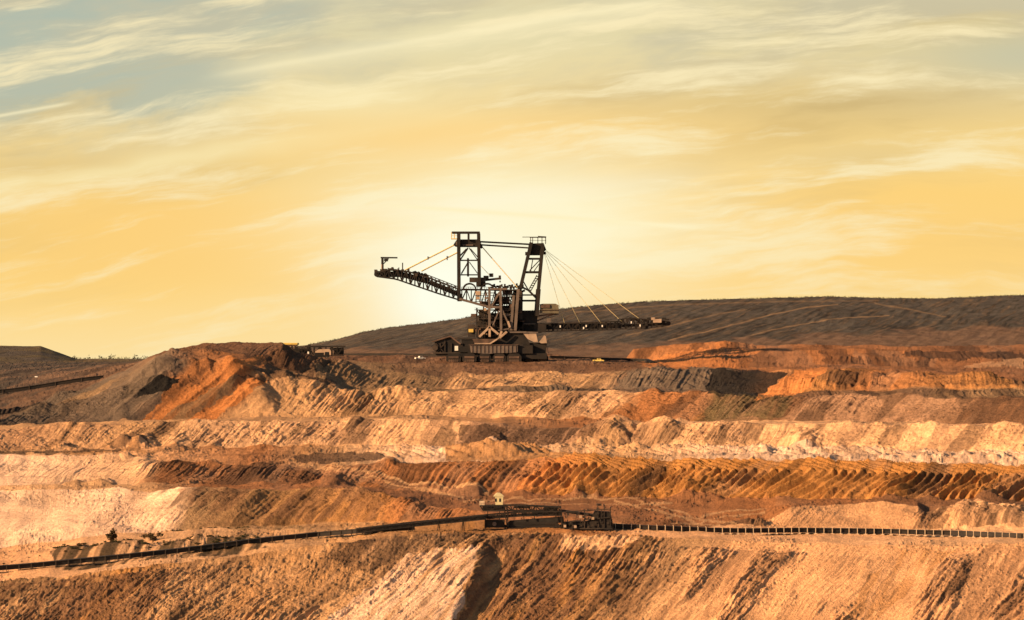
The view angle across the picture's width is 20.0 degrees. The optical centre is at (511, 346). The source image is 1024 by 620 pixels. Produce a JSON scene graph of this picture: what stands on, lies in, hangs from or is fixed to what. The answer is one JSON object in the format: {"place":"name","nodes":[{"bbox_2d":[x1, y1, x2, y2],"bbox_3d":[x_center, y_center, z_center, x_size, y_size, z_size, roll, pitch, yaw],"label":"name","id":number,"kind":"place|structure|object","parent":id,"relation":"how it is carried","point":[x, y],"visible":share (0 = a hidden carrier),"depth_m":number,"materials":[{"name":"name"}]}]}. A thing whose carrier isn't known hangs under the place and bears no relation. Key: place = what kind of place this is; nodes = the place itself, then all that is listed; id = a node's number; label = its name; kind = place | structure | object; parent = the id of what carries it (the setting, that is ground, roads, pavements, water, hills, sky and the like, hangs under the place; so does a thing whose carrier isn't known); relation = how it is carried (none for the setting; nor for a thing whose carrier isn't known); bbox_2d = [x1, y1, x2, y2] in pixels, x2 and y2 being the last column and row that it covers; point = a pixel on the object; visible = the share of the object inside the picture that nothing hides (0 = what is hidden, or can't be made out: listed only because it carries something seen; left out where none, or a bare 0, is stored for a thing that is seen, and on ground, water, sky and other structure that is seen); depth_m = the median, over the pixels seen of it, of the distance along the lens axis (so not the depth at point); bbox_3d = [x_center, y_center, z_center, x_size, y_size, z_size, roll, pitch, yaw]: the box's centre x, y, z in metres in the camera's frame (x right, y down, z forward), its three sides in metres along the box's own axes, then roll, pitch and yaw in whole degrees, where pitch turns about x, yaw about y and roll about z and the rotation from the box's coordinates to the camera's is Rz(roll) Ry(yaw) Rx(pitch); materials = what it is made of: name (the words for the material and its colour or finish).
{"place":"outdoors","nodes":[
{"label":"outdoors","id":0,"kind":"place"},
{"bbox_2d":[0,346,81,362],"bbox_3d":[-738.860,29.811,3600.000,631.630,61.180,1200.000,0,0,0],"label":"hill","id":1,"kind":"structure","parent":0,"point":[22,354],"depth_m":3378.77,"materials":[{"name":"soil"}]},
{"bbox_2d":[0,341,1023,619],"bbox_3d":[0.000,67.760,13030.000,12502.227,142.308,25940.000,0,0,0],"label":"terrain","id":2,"kind":"structure","parent":0,"point":[254,439],"depth_m":1133.54,"materials":[{"name":"soil"}]},
{"bbox_2d":[0,375,103,393],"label":"conveyor belt","id":3,"kind":"object","parent":2,"relation":"on","point":[56,383],"visible":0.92,"depth_m":1553.41,"materials":[{"name":"metal"}]},
{"bbox_2d":[72,354,147,358],"bbox_3d":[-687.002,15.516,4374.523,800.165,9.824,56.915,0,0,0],"label":"horizon woods","id":4,"kind":"object","parent":2,"relation":"on","point":[112,357],"visible":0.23,"depth_m":4382.25,"materials":[{"name":"green plant"}]},
{"bbox_2d":[105,527,116,541],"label":"shrub","id":5,"kind":"object","parent":2,"relation":"on","point":[111,536],"visible":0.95,"depth_m":1045.37,"materials":[{"name":"green plant"}]},
{"bbox_2d":[141,531,163,540],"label":"shrub","id":6,"kind":"object","parent":2,"relation":"on","point":[152,536],"visible":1,"depth_m":1043.66,"materials":[{"name":"green plant"}]},
{"bbox_2d":[0,527,414,572],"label":"conveyor belt","id":7,"kind":"object","parent":2,"relation":"on","point":[169,551],"visible":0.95,"depth_m":1005.25,"materials":[{"name":"metal"}]},
{"bbox_2d":[284,343,298,346],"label":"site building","id":8,"kind":"structure","parent":2,"relation":"on","point":[292,344],"depth_m":1703.63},
{"bbox_2d":[290,344,345,355],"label":"transfer station","id":9,"kind":"object","parent":2,"relation":"on","point":[308,350],"visible":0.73,"depth_m":1654.93,"materials":[{"name":"metal"}]},
{"bbox_2d":[315,352,329,358],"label":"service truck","id":10,"kind":"object","parent":2,"relation":"on","point":[326,356],"visible":0.67,"depth_m":1566.19,"materials":[{"name":"metal"}]},
{"bbox_2d":[332,353,436,356],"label":"conveyor belt","id":11,"kind":"object","parent":2,"relation":"on","point":[379,354],"visible":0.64,"depth_m":1745.44,"materials":[{"name":"metal"}]},
{"bbox_2d":[356,514,486,534],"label":"feeder bridge","id":12,"kind":"structure","parent":2,"relation":"on","point":[438,522],"depth_m":1009.01,"materials":[{"name":"metal"}]},
{"bbox_2d":[479,493,613,530],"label":"tripper car","id":13,"kind":"object","parent":12,"relation":"on","point":[601,519],"visible":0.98,"depth_m":1012.96,"materials":[{"name":"metal"}]},
{"bbox_2d":[374,231,670,362],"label":"mining machine","id":14,"kind":"object","parent":2,"relation":"on","point":[502,335],"visible":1,"depth_m":1604.76,"materials":[{"name":"metal"}]},
{"bbox_2d":[549,356,655,362],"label":"conveyor belt","id":15,"kind":"object","parent":2,"relation":"on","point":[605,359],"visible":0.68,"depth_m":1672.65,"materials":[{"name":"metal"}]},
{"bbox_2d":[613,523,1023,538],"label":"conveyor belt","id":16,"kind":"object","parent":2,"relation":"on","point":[839,530],"visible":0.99,"depth_m":1027.15,"materials":[{"name":"metal"}]},
{"bbox_2d":[0,0,1023,358],"label":"sky","id":17,"kind":"structure","parent":0,"point":[175,174],"materials":[{"name":"yellow"}]},
{"bbox_2d":[298,295,1023,357],"bbox_3d":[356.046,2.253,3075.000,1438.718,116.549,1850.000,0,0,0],"label":"hill","id":18,"kind":"structure","parent":0,"point":[911,322],"depth_m":2658.46,"materials":[{"name":"soil"}]},
{"bbox_2d":[319,294,1023,342],"bbox_3d":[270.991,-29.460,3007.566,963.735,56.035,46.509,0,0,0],"label":"scrub woods","id":19,"kind":"object","parent":18,"relation":"on","point":[716,299],"visible":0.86,"depth_m":2997.94,"materials":[{"name":"green plant"}]}
]}

